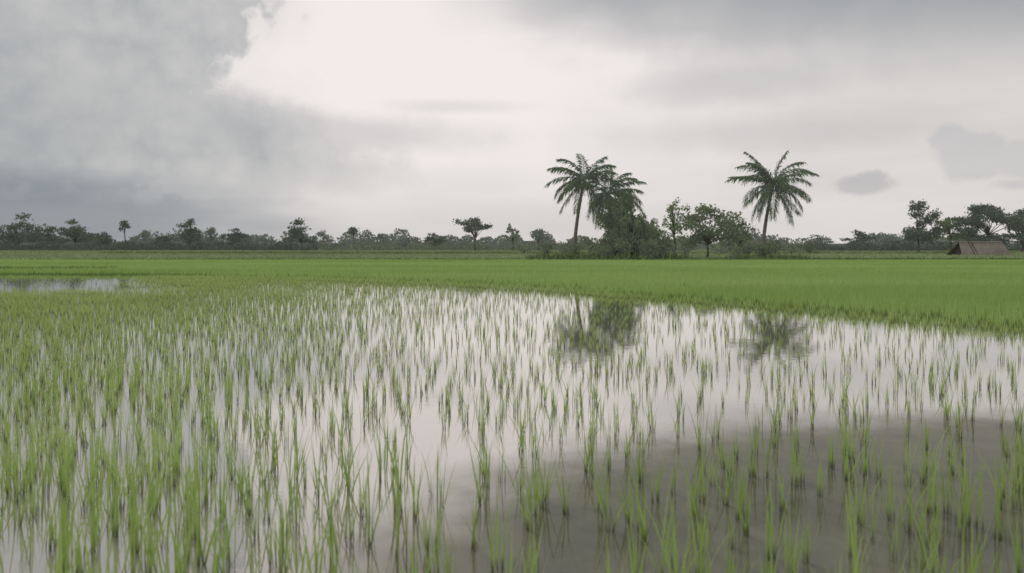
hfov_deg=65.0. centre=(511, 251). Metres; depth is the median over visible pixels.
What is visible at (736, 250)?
shrub
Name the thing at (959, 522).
rice seedling
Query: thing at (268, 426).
rice seedling
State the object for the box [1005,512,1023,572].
rice seedling
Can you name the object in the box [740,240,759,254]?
scrub bush
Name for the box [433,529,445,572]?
rice seedling
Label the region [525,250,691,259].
bund grass
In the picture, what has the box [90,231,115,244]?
broadleaf tree
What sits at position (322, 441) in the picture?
rice seedling
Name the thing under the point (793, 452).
rice seedling
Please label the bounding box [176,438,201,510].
rice seedling
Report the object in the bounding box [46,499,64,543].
rice seedling
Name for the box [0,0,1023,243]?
sky
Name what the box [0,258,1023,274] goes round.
rice field
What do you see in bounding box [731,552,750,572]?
rice seedling
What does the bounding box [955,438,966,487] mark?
rice seedling
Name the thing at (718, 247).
scrub bush
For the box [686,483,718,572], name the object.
rice seedling
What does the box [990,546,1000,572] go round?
rice seedling
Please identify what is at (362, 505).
rice seedling
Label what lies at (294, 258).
bund grass
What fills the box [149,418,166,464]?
rice seedling
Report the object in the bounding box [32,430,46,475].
rice seedling
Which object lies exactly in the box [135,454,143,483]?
rice seedling
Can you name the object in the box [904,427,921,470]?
rice seedling
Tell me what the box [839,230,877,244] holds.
broadleaf tree
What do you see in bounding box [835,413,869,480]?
rice seedling
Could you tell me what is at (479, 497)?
rice seedling
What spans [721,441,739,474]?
rice seedling
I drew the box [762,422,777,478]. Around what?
rice seedling
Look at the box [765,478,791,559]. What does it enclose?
rice seedling
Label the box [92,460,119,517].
rice seedling
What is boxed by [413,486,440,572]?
rice seedling
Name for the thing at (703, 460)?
rice seedling
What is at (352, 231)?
slender tree
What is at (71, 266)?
bund grass
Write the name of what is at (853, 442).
rice seedling
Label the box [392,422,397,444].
rice seedling
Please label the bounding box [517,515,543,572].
rice seedling
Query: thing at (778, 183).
coconut palm
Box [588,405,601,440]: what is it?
rice seedling
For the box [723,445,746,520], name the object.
rice seedling
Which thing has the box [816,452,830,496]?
rice seedling
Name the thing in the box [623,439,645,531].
rice seedling
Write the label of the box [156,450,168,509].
rice seedling
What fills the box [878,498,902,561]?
rice seedling
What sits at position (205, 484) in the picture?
rice seedling
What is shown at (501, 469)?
rice seedling
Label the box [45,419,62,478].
rice seedling
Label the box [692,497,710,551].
rice seedling
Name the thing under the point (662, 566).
rice seedling
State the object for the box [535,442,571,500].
rice seedling
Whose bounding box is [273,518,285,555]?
rice seedling
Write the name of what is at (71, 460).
rice seedling
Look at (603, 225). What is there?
broadleaf tree
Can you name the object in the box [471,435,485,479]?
rice seedling
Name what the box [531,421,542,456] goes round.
rice seedling
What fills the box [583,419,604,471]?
rice seedling
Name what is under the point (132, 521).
rice seedling
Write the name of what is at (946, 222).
broadleaf tree
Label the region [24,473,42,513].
rice seedling
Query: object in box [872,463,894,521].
rice seedling
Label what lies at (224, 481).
rice seedling
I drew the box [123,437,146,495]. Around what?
rice seedling
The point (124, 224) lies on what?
slender tree
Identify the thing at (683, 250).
scrub bush
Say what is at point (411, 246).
hedge
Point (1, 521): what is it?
rice seedling
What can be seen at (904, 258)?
bund grass
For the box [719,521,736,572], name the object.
rice seedling
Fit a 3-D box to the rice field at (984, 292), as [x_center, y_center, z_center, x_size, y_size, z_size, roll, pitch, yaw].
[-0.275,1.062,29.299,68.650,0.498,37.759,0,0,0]
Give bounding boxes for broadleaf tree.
[0,212,46,245]
[26,226,66,244]
[55,218,103,243]
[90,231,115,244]
[128,230,156,245]
[150,234,181,244]
[176,218,202,244]
[203,227,217,241]
[216,228,250,245]
[251,234,278,246]
[282,217,318,245]
[308,230,335,246]
[395,237,416,247]
[422,233,446,246]
[530,228,550,249]
[598,191,633,253]
[661,197,689,254]
[674,203,746,257]
[716,211,759,253]
[804,234,837,245]
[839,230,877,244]
[874,236,907,246]
[901,199,946,251]
[934,216,969,249]
[945,225,1011,244]
[990,208,1023,251]
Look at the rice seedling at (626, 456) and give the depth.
5.00 m
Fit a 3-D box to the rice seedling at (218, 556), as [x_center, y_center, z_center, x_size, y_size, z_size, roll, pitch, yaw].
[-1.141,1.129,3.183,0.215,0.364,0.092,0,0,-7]
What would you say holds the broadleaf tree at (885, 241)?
on the ground at (421, 255)
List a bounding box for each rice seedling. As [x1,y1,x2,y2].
[0,419,36,493]
[0,422,16,464]
[0,440,16,493]
[0,462,7,515]
[0,501,8,530]
[1,426,22,477]
[5,455,49,518]
[6,472,32,526]
[13,451,35,502]
[13,503,35,564]
[19,446,27,483]
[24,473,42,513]
[26,416,43,488]
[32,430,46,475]
[39,426,51,491]
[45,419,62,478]
[45,488,70,548]
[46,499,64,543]
[47,436,78,488]
[50,416,71,474]
[55,496,88,572]
[55,503,73,572]
[56,457,96,556]
[57,423,69,458]
[57,433,75,477]
[57,439,74,503]
[60,425,74,452]
[62,448,72,496]
[65,433,115,531]
[66,430,95,507]
[68,422,75,467]
[69,505,84,572]
[71,446,97,512]
[76,486,116,572]
[83,477,112,555]
[84,439,89,485]
[85,417,104,462]
[86,418,100,461]
[86,446,103,500]
[87,421,109,482]
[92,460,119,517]
[99,431,114,469]
[101,437,118,474]
[103,435,118,489]
[103,448,131,509]
[104,453,124,502]
[108,453,145,525]
[109,467,124,536]
[111,421,117,455]
[113,430,162,494]
[113,437,125,481]
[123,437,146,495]
[124,450,136,498]
[124,464,155,553]
[124,475,148,531]
[125,503,140,572]
[132,436,144,466]
[132,475,184,572]
[134,488,150,540]
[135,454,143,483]
[140,435,151,478]
[141,431,151,460]
[141,496,159,566]
[145,500,188,572]
[146,422,165,482]
[146,439,164,517]
[146,483,173,549]
[148,416,160,451]
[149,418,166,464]
[152,420,171,469]
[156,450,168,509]
[161,426,170,455]
[163,445,171,480]
[164,448,181,494]
[164,489,201,572]
[166,423,183,485]
[168,497,187,533]
[168,519,183,572]
[170,425,181,472]
[172,416,184,464]
[176,408,182,451]
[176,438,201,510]
[176,447,198,508]
[177,491,202,560]
[183,463,205,528]
[184,448,200,498]
[186,461,201,539]
[186,467,229,565]
[187,440,222,513]
[189,422,203,465]
[190,427,207,473]
[193,426,234,479]
[197,414,220,469]
[199,489,251,572]
[200,441,208,503]
[210,470,236,566]
[211,433,237,512]
[214,509,233,572]
[218,475,235,522]
[219,409,237,463]
[222,428,245,479]
[223,433,263,516]
[232,441,256,499]
[234,459,260,538]
[237,455,246,486]
[243,451,255,493]
[249,518,266,572]
[250,431,268,482]
[251,402,262,445]
[253,436,286,522]
[259,422,284,472]
[260,409,278,450]
[261,513,278,566]
[263,414,269,442]
[269,417,278,458]
[272,464,300,538]
[273,504,296,572]
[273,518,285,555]
[279,435,312,508]
[280,417,289,443]
[283,473,305,531]
[283,503,338,572]
[289,469,298,521]
[290,418,308,480]
[295,432,309,470]
[300,462,361,559]
[300,495,325,572]
[301,446,309,487]
[309,434,324,500]
[314,454,363,518]
[316,426,327,450]
[316,429,329,468]
[322,512,343,572]
[323,424,361,480]
[329,445,353,505]
[332,407,346,447]
[338,491,359,540]
[339,436,368,493]
[341,431,353,459]
[341,547,356,572]
[345,443,352,488]
[354,449,380,519]
[355,456,370,513]
[366,486,385,546]
[372,432,392,481]
[374,421,390,467]
[381,414,390,441]
[381,424,401,470]
[381,445,402,512]
[388,418,407,487]
[389,477,409,554]
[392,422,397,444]
[393,527,418,572]
[404,425,413,465]
[405,450,430,519]
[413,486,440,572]
[421,444,439,495]
[421,477,457,547]
[431,460,455,508]
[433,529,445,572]
[435,502,464,572]
[460,479,484,549]
[468,439,492,505]
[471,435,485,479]
[475,405,486,437]
[477,519,521,572]
[482,430,496,487]
[489,470,520,572]
[493,437,541,530]
[498,446,505,482]
[505,411,528,451]
[514,447,532,492]
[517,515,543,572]
[520,433,543,515]
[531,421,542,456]
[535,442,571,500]
[535,451,560,509]
[553,451,580,514]
[554,404,566,441]
[580,452,629,531]
[581,439,596,478]
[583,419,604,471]
[586,422,592,456]
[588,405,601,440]
[589,454,610,517]
[595,527,630,572]
[597,456,612,511]
[601,405,612,442]
[606,442,610,469]
[613,412,618,438]
[614,448,631,523]
[622,503,649,572]
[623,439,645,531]
[624,423,637,460]
[627,434,648,481]
[634,489,647,542]
[636,414,641,438]
[636,449,669,502]
[637,475,694,572]
[639,421,650,456]
[639,489,704,572]
[657,500,680,567]
[659,505,700,572]
[662,454,681,494]
[672,414,679,437]
[672,446,707,517]
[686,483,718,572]
[687,404,709,451]
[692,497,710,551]
[692,508,731,572]
[699,433,718,503]
[702,435,707,473]
[705,406,715,440]
[706,446,719,485]
[709,444,736,505]
[716,431,724,468]
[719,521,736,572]
[720,439,732,478]
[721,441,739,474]
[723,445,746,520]
[723,488,737,548]
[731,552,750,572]
[732,429,740,458]
[733,477,755,535]
[735,472,748,512]
[744,541,771,572]
[746,424,757,476]
[748,407,767,452]
[751,537,782,572]
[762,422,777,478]
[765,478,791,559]
[766,417,780,448]
[770,463,785,511]
[775,508,812,572]
[785,499,809,572]
[790,425,805,486]
[791,427,810,482]
[793,421,800,447]
[794,509,819,562]
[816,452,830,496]
[824,415,836,467]
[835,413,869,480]
[838,406,856,462]
[841,404,858,449]
[842,412,850,456]
[842,479,880,572]
[845,488,870,558]
[847,451,890,525]
[859,432,877,475]
[864,487,881,541]
[871,427,886,479]
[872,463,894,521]
[878,454,937,532]
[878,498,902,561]
[900,518,947,572]
[903,484,929,539]
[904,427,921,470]
[905,438,920,486]
[905,494,961,572]
[909,515,936,572]
[912,422,951,472]
[914,444,934,482]
[918,484,943,548]
[926,437,943,514]
[935,434,959,474]
[935,444,956,514]
[943,450,984,524]
[949,483,971,538]
[950,451,985,528]
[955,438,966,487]
[956,436,968,464]
[968,517,991,572]
[971,444,1023,509]
[988,449,1009,497]
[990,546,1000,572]
[994,460,1014,540]
[997,433,1019,489]
[1004,460,1023,510]
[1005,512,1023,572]
[1012,417,1023,471]
[1018,442,1023,492]
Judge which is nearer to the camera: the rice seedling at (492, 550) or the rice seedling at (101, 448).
the rice seedling at (492, 550)
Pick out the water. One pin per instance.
(576, 539)
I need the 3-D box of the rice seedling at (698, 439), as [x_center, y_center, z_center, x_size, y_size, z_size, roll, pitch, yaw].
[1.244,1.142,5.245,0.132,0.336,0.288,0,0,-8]
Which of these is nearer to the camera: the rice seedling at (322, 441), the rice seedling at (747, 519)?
the rice seedling at (747, 519)
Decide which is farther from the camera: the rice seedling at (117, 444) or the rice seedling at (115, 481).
the rice seedling at (117, 444)
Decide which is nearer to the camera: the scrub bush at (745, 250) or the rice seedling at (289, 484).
the rice seedling at (289, 484)
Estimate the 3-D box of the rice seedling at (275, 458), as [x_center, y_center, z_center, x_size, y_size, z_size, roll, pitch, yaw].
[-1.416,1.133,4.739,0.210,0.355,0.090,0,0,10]
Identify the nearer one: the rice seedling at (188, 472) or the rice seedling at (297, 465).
the rice seedling at (188, 472)
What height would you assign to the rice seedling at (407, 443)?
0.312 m
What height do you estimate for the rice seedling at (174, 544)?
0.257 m
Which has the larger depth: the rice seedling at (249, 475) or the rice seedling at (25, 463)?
the rice seedling at (25, 463)
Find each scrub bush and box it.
[515,242,531,253]
[535,241,557,254]
[554,238,572,253]
[579,236,598,252]
[676,237,692,254]
[709,241,731,254]
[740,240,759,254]
[765,238,783,254]
[780,241,805,253]
[795,242,822,253]
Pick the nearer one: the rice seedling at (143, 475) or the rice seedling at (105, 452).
the rice seedling at (143, 475)
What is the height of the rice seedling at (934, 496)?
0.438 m
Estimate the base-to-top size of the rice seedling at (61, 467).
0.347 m
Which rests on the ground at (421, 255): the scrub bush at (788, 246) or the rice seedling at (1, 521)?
the scrub bush at (788, 246)
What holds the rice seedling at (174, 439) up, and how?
on the water
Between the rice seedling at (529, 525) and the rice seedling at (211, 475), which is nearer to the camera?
the rice seedling at (529, 525)
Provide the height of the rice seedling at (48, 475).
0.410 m
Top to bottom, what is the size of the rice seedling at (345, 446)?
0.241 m
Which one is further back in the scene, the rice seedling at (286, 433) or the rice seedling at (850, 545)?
the rice seedling at (286, 433)
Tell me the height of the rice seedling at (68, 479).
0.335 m
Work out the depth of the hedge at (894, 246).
238.16 m
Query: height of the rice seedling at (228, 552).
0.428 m
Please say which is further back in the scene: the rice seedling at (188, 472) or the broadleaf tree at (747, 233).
the broadleaf tree at (747, 233)
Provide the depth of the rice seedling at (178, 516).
3.67 m
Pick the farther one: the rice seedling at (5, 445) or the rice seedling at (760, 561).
the rice seedling at (5, 445)
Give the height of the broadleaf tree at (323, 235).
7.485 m
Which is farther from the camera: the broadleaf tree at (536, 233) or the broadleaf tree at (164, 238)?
the broadleaf tree at (164, 238)
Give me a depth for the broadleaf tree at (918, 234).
188.79 m
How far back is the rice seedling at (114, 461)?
4.52 m
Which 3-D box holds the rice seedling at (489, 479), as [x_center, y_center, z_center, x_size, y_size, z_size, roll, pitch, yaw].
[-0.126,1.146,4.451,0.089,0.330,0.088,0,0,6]
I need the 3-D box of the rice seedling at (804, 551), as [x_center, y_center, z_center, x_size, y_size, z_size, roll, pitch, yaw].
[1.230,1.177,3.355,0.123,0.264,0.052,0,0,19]
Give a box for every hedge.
[0,240,318,250]
[320,241,697,250]
[711,240,1023,250]
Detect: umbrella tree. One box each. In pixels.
[452,217,492,249]
[950,203,1023,240]
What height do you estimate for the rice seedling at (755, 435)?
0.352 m
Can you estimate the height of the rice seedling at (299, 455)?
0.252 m
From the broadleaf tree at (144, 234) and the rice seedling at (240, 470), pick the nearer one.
the rice seedling at (240, 470)
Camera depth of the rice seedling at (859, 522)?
3.81 m
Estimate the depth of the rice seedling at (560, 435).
5.47 m
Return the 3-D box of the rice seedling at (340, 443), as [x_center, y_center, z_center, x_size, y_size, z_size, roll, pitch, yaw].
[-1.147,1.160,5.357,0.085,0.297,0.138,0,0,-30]
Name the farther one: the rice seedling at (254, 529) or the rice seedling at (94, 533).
the rice seedling at (254, 529)
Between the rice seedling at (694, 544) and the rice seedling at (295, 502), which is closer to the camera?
the rice seedling at (694, 544)
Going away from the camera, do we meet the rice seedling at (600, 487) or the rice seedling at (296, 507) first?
the rice seedling at (296, 507)
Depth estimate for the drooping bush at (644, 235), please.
101.81 m
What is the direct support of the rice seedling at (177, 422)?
on the water
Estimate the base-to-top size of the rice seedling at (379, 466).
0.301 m
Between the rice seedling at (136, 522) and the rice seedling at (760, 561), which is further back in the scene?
the rice seedling at (136, 522)
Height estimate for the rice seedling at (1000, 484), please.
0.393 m
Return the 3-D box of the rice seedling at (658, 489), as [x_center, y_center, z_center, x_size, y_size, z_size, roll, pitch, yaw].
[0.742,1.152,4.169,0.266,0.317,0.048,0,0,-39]
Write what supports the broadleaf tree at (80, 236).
on the ground at (421, 255)
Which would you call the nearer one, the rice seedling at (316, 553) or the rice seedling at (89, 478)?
the rice seedling at (316, 553)
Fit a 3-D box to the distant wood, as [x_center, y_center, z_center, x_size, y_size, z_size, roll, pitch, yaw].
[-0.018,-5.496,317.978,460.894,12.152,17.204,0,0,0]
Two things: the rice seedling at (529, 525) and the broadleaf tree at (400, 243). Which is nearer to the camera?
the rice seedling at (529, 525)
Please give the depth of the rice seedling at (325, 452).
4.78 m
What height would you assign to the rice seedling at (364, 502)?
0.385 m
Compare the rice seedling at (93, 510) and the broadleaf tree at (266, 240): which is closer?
the rice seedling at (93, 510)
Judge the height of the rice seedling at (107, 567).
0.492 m
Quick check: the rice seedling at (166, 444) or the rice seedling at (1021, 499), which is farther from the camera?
the rice seedling at (166, 444)
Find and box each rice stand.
[0,272,1023,366]
[0,344,1023,572]
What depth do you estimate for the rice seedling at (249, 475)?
4.30 m
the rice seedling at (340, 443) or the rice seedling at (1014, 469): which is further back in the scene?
the rice seedling at (340, 443)
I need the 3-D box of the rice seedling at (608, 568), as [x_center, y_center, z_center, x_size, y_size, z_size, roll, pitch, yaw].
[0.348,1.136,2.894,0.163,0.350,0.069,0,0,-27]
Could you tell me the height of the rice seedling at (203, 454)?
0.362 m
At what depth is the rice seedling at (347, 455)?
4.56 m
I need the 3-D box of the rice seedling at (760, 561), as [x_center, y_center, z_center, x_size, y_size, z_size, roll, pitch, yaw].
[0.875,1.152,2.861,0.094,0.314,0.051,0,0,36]
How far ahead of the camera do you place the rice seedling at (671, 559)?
3.31 m
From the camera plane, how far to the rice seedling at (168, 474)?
4.30 m
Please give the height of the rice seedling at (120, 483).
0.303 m
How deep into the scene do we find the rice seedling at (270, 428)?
5.26 m
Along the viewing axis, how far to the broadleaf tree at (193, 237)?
274.07 m
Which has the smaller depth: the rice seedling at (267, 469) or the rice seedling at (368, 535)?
the rice seedling at (368, 535)
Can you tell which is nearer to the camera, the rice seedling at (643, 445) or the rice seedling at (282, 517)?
the rice seedling at (282, 517)
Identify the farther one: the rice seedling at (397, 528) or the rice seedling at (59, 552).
the rice seedling at (397, 528)
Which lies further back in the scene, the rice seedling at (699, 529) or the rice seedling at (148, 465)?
the rice seedling at (148, 465)
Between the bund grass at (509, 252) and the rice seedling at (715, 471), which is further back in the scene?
the bund grass at (509, 252)
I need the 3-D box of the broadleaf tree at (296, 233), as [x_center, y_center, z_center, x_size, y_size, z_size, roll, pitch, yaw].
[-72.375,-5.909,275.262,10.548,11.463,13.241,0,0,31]
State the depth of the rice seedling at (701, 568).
2.97 m
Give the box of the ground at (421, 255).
[2,250,1018,259]
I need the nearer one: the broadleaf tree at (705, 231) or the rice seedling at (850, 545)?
the rice seedling at (850, 545)
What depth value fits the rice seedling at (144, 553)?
3.32 m
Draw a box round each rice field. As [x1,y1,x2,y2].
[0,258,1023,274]
[0,266,1023,330]
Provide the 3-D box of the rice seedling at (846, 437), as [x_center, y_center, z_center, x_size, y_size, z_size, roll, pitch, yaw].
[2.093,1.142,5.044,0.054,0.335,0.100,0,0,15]
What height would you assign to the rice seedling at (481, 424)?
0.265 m
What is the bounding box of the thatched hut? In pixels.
[946,241,1010,255]
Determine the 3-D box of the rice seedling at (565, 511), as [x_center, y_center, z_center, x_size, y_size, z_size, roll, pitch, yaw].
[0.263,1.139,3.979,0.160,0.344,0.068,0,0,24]
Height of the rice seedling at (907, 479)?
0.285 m
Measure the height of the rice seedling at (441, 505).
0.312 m
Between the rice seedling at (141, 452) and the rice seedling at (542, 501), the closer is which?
the rice seedling at (542, 501)
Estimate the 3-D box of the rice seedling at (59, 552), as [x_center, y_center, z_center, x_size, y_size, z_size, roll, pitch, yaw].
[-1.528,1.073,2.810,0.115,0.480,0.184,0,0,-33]
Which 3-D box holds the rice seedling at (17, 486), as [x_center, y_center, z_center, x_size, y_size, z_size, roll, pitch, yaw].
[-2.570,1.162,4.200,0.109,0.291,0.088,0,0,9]
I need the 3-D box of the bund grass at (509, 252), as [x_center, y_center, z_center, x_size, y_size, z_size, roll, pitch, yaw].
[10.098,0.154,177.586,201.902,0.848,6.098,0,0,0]
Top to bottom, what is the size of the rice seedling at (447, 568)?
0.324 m
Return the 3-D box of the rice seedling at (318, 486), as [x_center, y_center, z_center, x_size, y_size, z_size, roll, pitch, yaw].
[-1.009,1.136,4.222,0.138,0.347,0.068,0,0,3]
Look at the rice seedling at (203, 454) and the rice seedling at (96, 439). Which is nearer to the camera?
the rice seedling at (203, 454)
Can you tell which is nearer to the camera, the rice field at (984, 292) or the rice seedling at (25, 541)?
the rice seedling at (25, 541)
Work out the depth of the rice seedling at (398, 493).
4.00 m
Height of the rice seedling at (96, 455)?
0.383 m
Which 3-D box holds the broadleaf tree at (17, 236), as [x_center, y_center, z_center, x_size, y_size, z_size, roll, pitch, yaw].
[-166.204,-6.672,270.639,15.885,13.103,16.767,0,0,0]
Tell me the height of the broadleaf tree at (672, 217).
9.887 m
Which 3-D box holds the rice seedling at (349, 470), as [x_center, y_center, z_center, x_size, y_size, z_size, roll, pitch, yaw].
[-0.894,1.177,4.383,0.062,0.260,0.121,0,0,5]
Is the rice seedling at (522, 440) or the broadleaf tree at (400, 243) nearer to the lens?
the rice seedling at (522, 440)
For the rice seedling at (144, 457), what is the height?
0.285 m
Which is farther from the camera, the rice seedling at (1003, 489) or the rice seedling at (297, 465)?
the rice seedling at (297, 465)
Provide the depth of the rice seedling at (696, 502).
3.93 m
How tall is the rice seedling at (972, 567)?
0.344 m
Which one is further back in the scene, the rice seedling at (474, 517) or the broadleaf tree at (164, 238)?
the broadleaf tree at (164, 238)
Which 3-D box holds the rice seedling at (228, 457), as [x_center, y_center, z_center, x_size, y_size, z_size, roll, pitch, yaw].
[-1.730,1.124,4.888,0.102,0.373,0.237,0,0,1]
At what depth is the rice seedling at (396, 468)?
4.42 m
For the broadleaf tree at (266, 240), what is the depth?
289.42 m
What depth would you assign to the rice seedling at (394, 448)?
4.75 m
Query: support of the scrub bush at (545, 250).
on the ground at (421, 255)
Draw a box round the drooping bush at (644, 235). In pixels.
[588,192,678,258]
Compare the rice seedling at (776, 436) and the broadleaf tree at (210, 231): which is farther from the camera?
the broadleaf tree at (210, 231)
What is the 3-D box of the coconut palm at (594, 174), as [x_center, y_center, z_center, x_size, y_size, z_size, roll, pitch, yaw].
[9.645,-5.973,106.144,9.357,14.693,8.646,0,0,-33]
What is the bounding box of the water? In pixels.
[0,273,1023,572]
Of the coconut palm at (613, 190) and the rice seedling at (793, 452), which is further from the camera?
the coconut palm at (613, 190)
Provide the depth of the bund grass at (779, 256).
101.26 m
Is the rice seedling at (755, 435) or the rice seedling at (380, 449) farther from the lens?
the rice seedling at (755, 435)
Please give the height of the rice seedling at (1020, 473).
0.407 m
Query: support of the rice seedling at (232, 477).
on the water
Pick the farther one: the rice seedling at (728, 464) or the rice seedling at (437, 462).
the rice seedling at (728, 464)
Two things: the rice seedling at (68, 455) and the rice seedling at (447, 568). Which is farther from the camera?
the rice seedling at (68, 455)
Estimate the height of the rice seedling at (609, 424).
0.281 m
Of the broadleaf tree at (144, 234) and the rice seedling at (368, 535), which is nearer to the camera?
the rice seedling at (368, 535)
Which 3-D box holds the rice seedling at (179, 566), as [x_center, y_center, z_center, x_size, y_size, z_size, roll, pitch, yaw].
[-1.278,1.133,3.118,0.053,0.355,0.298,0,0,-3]
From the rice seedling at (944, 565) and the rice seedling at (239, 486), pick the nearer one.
the rice seedling at (944, 565)
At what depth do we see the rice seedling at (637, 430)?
5.58 m
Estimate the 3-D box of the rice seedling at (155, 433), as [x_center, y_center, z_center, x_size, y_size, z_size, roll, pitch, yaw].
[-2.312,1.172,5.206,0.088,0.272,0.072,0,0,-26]
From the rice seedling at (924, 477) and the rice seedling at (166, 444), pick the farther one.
the rice seedling at (166, 444)
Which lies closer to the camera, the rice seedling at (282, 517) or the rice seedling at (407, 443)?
the rice seedling at (282, 517)
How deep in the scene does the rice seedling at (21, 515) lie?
3.80 m
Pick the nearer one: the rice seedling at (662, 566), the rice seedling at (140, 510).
the rice seedling at (662, 566)
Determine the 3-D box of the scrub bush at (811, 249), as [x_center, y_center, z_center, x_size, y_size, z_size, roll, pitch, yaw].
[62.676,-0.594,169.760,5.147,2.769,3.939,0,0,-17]
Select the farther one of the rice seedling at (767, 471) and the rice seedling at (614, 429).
the rice seedling at (614, 429)
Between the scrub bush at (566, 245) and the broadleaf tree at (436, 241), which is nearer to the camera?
the scrub bush at (566, 245)
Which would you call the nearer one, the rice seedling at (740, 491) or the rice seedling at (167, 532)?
the rice seedling at (167, 532)
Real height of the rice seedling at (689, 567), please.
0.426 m
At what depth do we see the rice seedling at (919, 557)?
2.84 m
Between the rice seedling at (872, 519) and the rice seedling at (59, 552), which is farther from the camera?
the rice seedling at (872, 519)
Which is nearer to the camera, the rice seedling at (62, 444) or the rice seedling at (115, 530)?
the rice seedling at (115, 530)
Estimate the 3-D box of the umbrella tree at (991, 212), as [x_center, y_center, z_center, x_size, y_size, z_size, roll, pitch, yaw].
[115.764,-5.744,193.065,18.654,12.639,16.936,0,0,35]
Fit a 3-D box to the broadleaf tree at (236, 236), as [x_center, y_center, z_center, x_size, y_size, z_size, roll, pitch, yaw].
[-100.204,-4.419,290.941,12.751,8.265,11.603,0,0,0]
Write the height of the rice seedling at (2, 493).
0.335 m
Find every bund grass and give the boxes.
[0,265,118,269]
[33,257,558,260]
[99,250,1012,253]
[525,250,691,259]
[533,256,1023,259]
[725,252,813,259]
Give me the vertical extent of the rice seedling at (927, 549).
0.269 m
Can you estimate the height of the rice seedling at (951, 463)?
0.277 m
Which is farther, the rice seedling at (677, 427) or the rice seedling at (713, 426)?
the rice seedling at (677, 427)
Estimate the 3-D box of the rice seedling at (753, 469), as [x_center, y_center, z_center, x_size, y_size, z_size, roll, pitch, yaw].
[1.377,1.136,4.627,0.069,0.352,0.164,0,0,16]
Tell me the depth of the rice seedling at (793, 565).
3.07 m
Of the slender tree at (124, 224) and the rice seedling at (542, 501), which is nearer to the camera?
the rice seedling at (542, 501)
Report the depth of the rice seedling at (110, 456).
4.67 m
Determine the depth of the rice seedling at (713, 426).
5.51 m
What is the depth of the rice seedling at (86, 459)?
4.47 m
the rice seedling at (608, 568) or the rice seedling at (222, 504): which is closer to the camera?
the rice seedling at (608, 568)
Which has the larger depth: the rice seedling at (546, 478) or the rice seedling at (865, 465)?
the rice seedling at (865, 465)
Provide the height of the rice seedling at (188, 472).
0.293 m
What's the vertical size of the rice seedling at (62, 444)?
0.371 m
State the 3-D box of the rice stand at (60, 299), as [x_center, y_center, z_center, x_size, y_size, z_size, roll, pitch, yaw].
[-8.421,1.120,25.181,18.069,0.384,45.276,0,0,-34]
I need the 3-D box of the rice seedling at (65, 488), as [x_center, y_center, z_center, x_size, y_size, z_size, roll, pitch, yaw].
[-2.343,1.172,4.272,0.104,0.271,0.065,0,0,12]
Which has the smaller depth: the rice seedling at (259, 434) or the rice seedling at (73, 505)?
the rice seedling at (73, 505)
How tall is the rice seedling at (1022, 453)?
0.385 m
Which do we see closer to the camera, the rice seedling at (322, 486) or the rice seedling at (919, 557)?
the rice seedling at (919, 557)
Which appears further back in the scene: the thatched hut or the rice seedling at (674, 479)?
the thatched hut
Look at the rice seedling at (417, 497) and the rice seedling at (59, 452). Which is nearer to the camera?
the rice seedling at (417, 497)
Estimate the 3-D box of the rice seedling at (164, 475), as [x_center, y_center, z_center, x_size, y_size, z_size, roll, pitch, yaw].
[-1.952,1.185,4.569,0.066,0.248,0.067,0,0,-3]
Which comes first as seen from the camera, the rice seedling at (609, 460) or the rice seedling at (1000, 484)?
the rice seedling at (1000, 484)
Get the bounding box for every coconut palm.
[544,153,624,244]
[575,168,646,230]
[724,150,818,255]
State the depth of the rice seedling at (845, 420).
5.26 m
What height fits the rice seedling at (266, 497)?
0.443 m
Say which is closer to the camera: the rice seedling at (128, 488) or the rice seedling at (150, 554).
the rice seedling at (150, 554)
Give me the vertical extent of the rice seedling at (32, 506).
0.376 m
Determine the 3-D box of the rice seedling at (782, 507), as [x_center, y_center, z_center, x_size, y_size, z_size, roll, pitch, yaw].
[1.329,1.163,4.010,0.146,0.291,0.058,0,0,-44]
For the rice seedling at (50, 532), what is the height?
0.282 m
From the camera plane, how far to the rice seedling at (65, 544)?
3.27 m
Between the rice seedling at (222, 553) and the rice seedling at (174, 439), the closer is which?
the rice seedling at (222, 553)
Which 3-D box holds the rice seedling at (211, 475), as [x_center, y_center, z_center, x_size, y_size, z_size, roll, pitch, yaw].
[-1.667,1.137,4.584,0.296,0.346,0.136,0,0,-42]
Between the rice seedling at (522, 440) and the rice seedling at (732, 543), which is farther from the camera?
the rice seedling at (522, 440)
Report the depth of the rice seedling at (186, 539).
3.40 m
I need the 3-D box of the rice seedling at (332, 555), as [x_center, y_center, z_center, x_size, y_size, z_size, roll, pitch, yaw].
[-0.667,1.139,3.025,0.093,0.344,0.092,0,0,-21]
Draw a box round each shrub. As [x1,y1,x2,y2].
[565,242,583,254]
[727,243,743,259]
[750,242,777,256]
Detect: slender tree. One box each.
[118,220,130,241]
[346,227,359,243]
[375,233,389,243]
[504,223,518,249]
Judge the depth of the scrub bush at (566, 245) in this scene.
159.79 m
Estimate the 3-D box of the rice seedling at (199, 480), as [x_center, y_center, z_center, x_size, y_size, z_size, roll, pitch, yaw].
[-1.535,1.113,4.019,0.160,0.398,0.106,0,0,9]
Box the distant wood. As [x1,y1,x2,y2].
[0,222,1020,249]
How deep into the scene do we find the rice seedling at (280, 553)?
3.20 m
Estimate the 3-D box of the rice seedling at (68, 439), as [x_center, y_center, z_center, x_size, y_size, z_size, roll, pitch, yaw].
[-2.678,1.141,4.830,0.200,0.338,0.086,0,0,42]
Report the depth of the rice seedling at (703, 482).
4.17 m
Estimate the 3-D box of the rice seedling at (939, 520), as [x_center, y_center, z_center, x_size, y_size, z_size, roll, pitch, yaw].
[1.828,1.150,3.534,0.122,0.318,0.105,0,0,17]
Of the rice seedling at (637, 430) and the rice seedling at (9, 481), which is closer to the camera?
the rice seedling at (9, 481)

